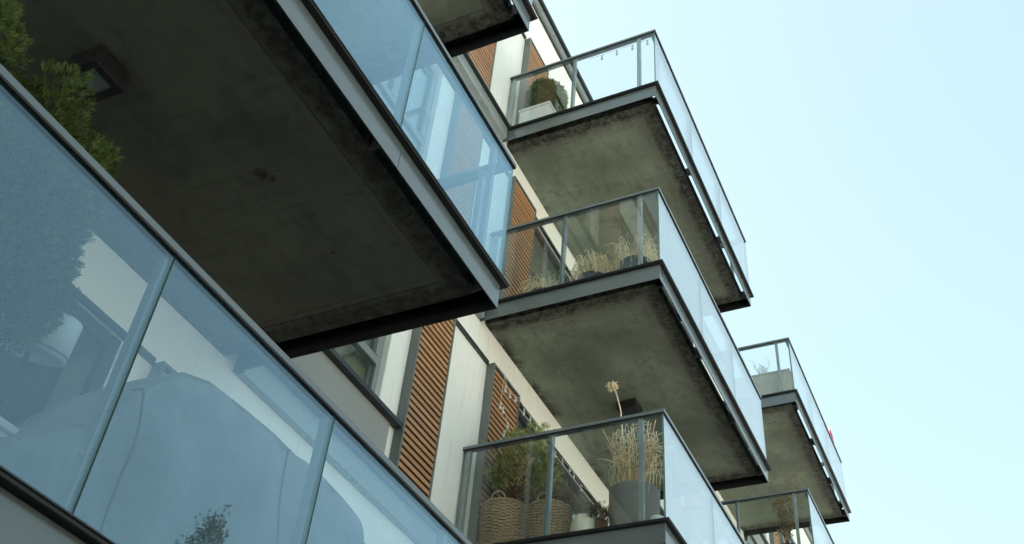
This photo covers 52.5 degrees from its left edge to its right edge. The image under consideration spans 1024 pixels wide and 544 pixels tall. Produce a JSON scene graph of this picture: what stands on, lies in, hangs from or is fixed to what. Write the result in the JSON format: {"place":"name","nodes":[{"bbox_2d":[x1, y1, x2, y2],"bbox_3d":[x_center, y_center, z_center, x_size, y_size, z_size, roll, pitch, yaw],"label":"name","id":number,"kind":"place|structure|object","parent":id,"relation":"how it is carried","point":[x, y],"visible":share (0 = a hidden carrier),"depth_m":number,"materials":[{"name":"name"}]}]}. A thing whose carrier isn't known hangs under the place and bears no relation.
{"place":"outdoors","nodes":[
{"label":"outdoors","id":0,"kind":"place"},
{"bbox_2d":[0,0,850,543],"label":"apartment building","id":1,"kind":"structure","parent":0,"point":[328,236],"depth_m":8.54,"materials":[{"name":"grey concrete"}]},
{"bbox_2d":[0,417,19,436],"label":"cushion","id":2,"kind":"object","parent":1,"relation":"on","point":[7,428],"visible":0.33,"depth_m":4.29,"materials":[{"name":"white fabric"}]},
{"bbox_2d":[0,299,82,416],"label":"floor lamp","id":3,"kind":"object","parent":1,"relation":"on","point":[56,350],"visible":0.56,"depth_m":3.74,"materials":[{"name":"white plastic"}]},
{"bbox_2d":[0,250,120,426],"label":"balcony door","id":4,"kind":"structure","parent":1,"relation":"in","point":[31,395],"depth_m":6.27,"materials":[{"name":"grey paint"}]},
{"bbox_2d":[0,0,123,364],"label":"thuja","id":5,"kind":"object","parent":1,"relation":"on","point":[38,212],"visible":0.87,"depth_m":3.64,"materials":[{"name":"green plant"}]},
{"bbox_2d":[62,44,131,102],"bbox_3d":[-2.166,-1.031,5.423,0.230,0.129,0.230,-14,-46,21],"label":"ceiling lamp","id":6,"kind":"object","parent":1,"relation":"attached to","point":[112,76],"visible":0.81,"depth_m":5.37,"materials":[{"name":"black metal"}]},
{"bbox_2d":[0,372,363,543],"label":"furniture cover","id":7,"kind":"object","parent":1,"relation":"on","point":[183,458],"visible":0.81,"depth_m":4.37,"materials":[{"name":"grey fabric"}]},
{"bbox_2d":[322,336,402,428],"bbox_3d":[-1.568,0.160,9.245,0.533,1.770,2.030,-14,-46,21],"label":"window","id":8,"kind":"structure","parent":1,"relation":"in","point":[352,359],"depth_m":9.19,"materials":[{"name":"grey paint"}]},
{"bbox_2d":[373,65,438,156],"bbox_3d":[-1.395,-2.082,11.276,0.403,1.710,1.410,-14,-46,21],"label":"window","id":9,"kind":"structure","parent":1,"relation":"in","point":[388,90],"depth_m":11.61,"materials":[{"name":"grey paint"}]},
{"bbox_2d":[478,490,526,543],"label":"wicker basket","id":10,"kind":"object","parent":1,"relation":"on","point":[503,519],"visible":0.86,"depth_m":9.96,"materials":[{"name":"wicker"}]},
{"bbox_2d":[484,421,567,506],"bbox_3d":[0.174,1.937,10.545,0.815,1.070,0.966,-14,-46,21],"label":"potted conifer","id":11,"kind":"object","parent":10,"relation":"in","point":[512,472],"visible":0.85,"depth_m":10.28,"materials":[{"name":"green plant"}]},
{"bbox_2d":[518,101,555,123],"bbox_3d":[0.375,-1.881,13.986,0.470,0.600,0.470,-14,-46,21],"label":"trough planter","id":12,"kind":"object","parent":1,"relation":"on","point":[536,111],"visible":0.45,"depth_m":13.95,"materials":[{"name":"white plastic"}]},
{"bbox_2d":[525,76,568,111],"bbox_3d":[0.497,-2.354,14.406,0.596,0.907,0.643,-14,-46,21],"label":"clipped shrub","id":13,"kind":"object","parent":12,"relation":"in","point":[543,90],"visible":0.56,"depth_m":14.24,"materials":[{"name":"green plant"}]},
{"bbox_2d":[499,375,587,490],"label":"string lights","id":14,"kind":"object","parent":1,"relation":"hanging from","point":[523,414],"visible":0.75,"depth_m":11.41},
{"bbox_2d":[525,492,573,537],"bbox_3d":[0.352,2.484,9.890,0.461,0.646,0.457,-14,-46,21],"label":"wicker basket","id":15,"kind":"object","parent":1,"relation":"on","point":[560,520],"visible":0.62,"depth_m":9.82,"materials":[{"name":"wicker"}]},
{"bbox_2d":[524,481,580,509],"bbox_3d":[0.396,2.214,10.117,0.564,0.258,0.574,-14,-46,21],"label":"heather","id":16,"kind":"object","parent":15,"relation":"in","point":[558,497],"visible":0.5,"depth_m":10.02,"materials":[{"name":"green plant"}]},
{"bbox_2d":[530,227,569,287],"bbox_3d":[0.508,0.977,13.999,0.436,2.340,2.480,-14,-46,21],"label":"balcony door","id":17,"kind":"structure","parent":1,"relation":"in","point":[538,235],"depth_m":14.29,"materials":[{"name":"grey paint"}]},
{"bbox_2d":[510,410,594,535],"bbox_3d":[0.275,3.206,12.005,0.436,2.340,2.480,-14,-46,21],"label":"balcony door","id":18,"kind":"structure","parent":1,"relation":"in","point":[522,420],"depth_m":12.81,"materials":[{"name":"grey paint"}]},
{"bbox_2d":[570,513,595,531],"bbox_3d":[0.677,2.452,9.617,0.280,0.380,0.280,-14,-46,21],"label":"flower pot","id":19,"kind":"object","parent":1,"relation":"on","point":[580,521],"visible":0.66,"depth_m":9.58,"materials":[{"name":"white ceramic"}]},
{"bbox_2d":[565,495,605,515],"bbox_3d":[0.681,2.228,9.805,0.362,0.246,0.356,17,-43,-12],"label":"herb plant","id":20,"kind":"object","parent":19,"relation":"in","point":[578,510],"visible":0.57,"depth_m":9.77,"materials":[{"name":"green plant"}]},
{"bbox_2d":[577,271,602,279],"bbox_3d":[0.894,0.223,11.545,0.380,0.310,0.380,-14,-46,21],"label":"bowl planter","id":21,"kind":"object","parent":1,"relation":"on","point":[586,274],"visible":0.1,"depth_m":11.50,"materials":[{"name":"grey concrete"}]},
{"bbox_2d":[566,250,614,280],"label":"dried grass","id":22,"kind":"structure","parent":21,"relation":"in","point":[599,267],"depth_m":11.65,"materials":[{"name":"beige plant"}]},
{"bbox_2d":[595,518,607,527],"bbox_3d":[0.819,2.430,9.516,0.108,0.300,0.180,-14,-46,21],"label":"flower pot","id":23,"kind":"object","parent":1,"relation":"on","point":[600,522],"visible":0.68,"depth_m":9.54,"materials":[{"name":"brown ceramic"}]},
{"bbox_2d":[581,501,612,523],"bbox_3d":[0.821,2.257,9.679,0.362,0.178,0.349,-1,-42,7],"label":"withered plant","id":24,"kind":"object","parent":23,"relation":"on","point":[605,514],"visible":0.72,"depth_m":9.61,"materials":[{"name":"brown plant"}]},
{"bbox_2d":[590,38,651,59],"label":"string lights","id":25,"kind":"object","parent":1,"relation":"hanging from","point":[647,43],"visible":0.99,"depth_m":13.80},
{"bbox_2d":[617,398,641,415],"bbox_3d":[1.418,1.654,12.510,0.240,0.119,0.240,-14,-46,21],"label":"ceiling lamp","id":26,"kind":"object","parent":1,"relation":"attached to","point":[630,406],"visible":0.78,"depth_m":12.44,"materials":[{"name":"black metal"}]},
{"bbox_2d":[609,480,659,525],"bbox_3d":[1.135,2.329,9.622,0.486,0.640,0.486,-14,-46,21],"label":"round planter","id":27,"kind":"object","parent":1,"relation":"on","point":[624,499],"visible":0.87,"depth_m":9.56,"materials":[{"name":"grey concrete"}]},
{"bbox_2d":[605,381,626,472],"bbox_3d":[1.050,1.650,10.323,0.274,1.371,0.147,1,-42,6],"label":"dried flower","id":28,"kind":"object","parent":27,"relation":"on","point":[612,385],"visible":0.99,"depth_m":10.72,"materials":[{"name":"beige plant"}]},
{"bbox_2d":[596,420,662,492],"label":"dried ornamental grass","id":29,"kind":"object","parent":27,"relation":"in","point":[628,466],"depth_m":9.97,"materials":[{"name":"plant"}]},
{"bbox_2d":[620,255,651,268],"bbox_3d":[1.366,0.080,11.376,0.400,0.370,0.400,-14,-46,21],"label":"bowl planter","id":30,"kind":"object","parent":1,"relation":"on","point":[632,260],"visible":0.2,"depth_m":11.33,"materials":[{"name":"grey concrete"}]},
{"bbox_2d":[604,232,658,270],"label":"dried grass","id":31,"kind":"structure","parent":30,"relation":"in","point":[648,253],"depth_m":11.52,"materials":[{"name":"beige plant"}]},
{"bbox_2d":[650,514,663,518],"bbox_3d":[1.273,2.213,9.092,0.130,0.134,0.130,-14,-46,21],"label":"flower pot","id":32,"kind":"object","parent":1,"relation":"on","point":[656,516],"visible":0.08,"depth_m":9.09,"materials":[{"name":"white ceramic"}]},
{"bbox_2d":[660,505,664,516],"bbox_3d":[1.977,3.264,15.517,0.143,0.048,2.020,-14,-46,21],"label":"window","id":33,"kind":"structure","parent":1,"relation":"in","point":[662,512],"depth_m":15.92,"materials":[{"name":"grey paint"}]},
{"bbox_2d":[760,534,768,543],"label":"window","id":34,"kind":"structure","parent":1,"relation":"in","point":[763,537],"depth_m":22.38,"materials":[{"name":"grey paint"}]},
{"bbox_2d":[752,368,797,409],"bbox_3d":[4.429,2.147,18.171,1.020,0.590,0.460,-14,-46,21],"label":"box planter","id":35,"kind":"object","parent":1,"relation":"on","point":[767,383],"visible":0.31,"depth_m":18.01,"materials":[{"name":"white concrete"}]},
{"bbox_2d":[751,359,770,373],"bbox_3d":[4.459,1.772,18.536,0.416,0.521,0.239,11,-42,-6],"label":"bare shrub","id":36,"kind":"object","parent":35,"relation":"on","point":[761,369],"visible":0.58,"depth_m":18.56,"materials":[{"name":"plant"}]},
{"bbox_3d":[0.350,0.388,11.741,0.400,0.240,0.400,-14,-46,21],"label":"bowl planter","id":37,"kind":"object","parent":1,"relation":"on","visible":0},
{"bbox_2d":[518,270,559,292],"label":"dried grass","id":38,"kind":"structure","parent":37,"relation":"in","point":[541,283],"depth_m":11.77,"materials":[{"name":"beige plant"}]},
{"bbox_2d":[762,473,802,542],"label":"potted plant","id":39,"kind":"object","parent":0,"point":[784,524],"visible":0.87,"depth_m":16.57,"materials":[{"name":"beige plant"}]},
{"bbox_2d":[543,0,1023,543],"label":"sky","id":40,"kind":"structure","parent":0,"point":[867,156],"materials":[{"name":"blue"}]},
{"bbox_2d":[829,428,842,507],"bbox_3d":[6.317,3.881,20.859,0.404,1.880,0.409,-14,-46,21],"label":"closed parasol","id":41,"kind":"object","parent":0,"point":[834,443],"visible":0.18,"depth_m":21.28,"materials":[{"name":"red fabric"}]}
]}

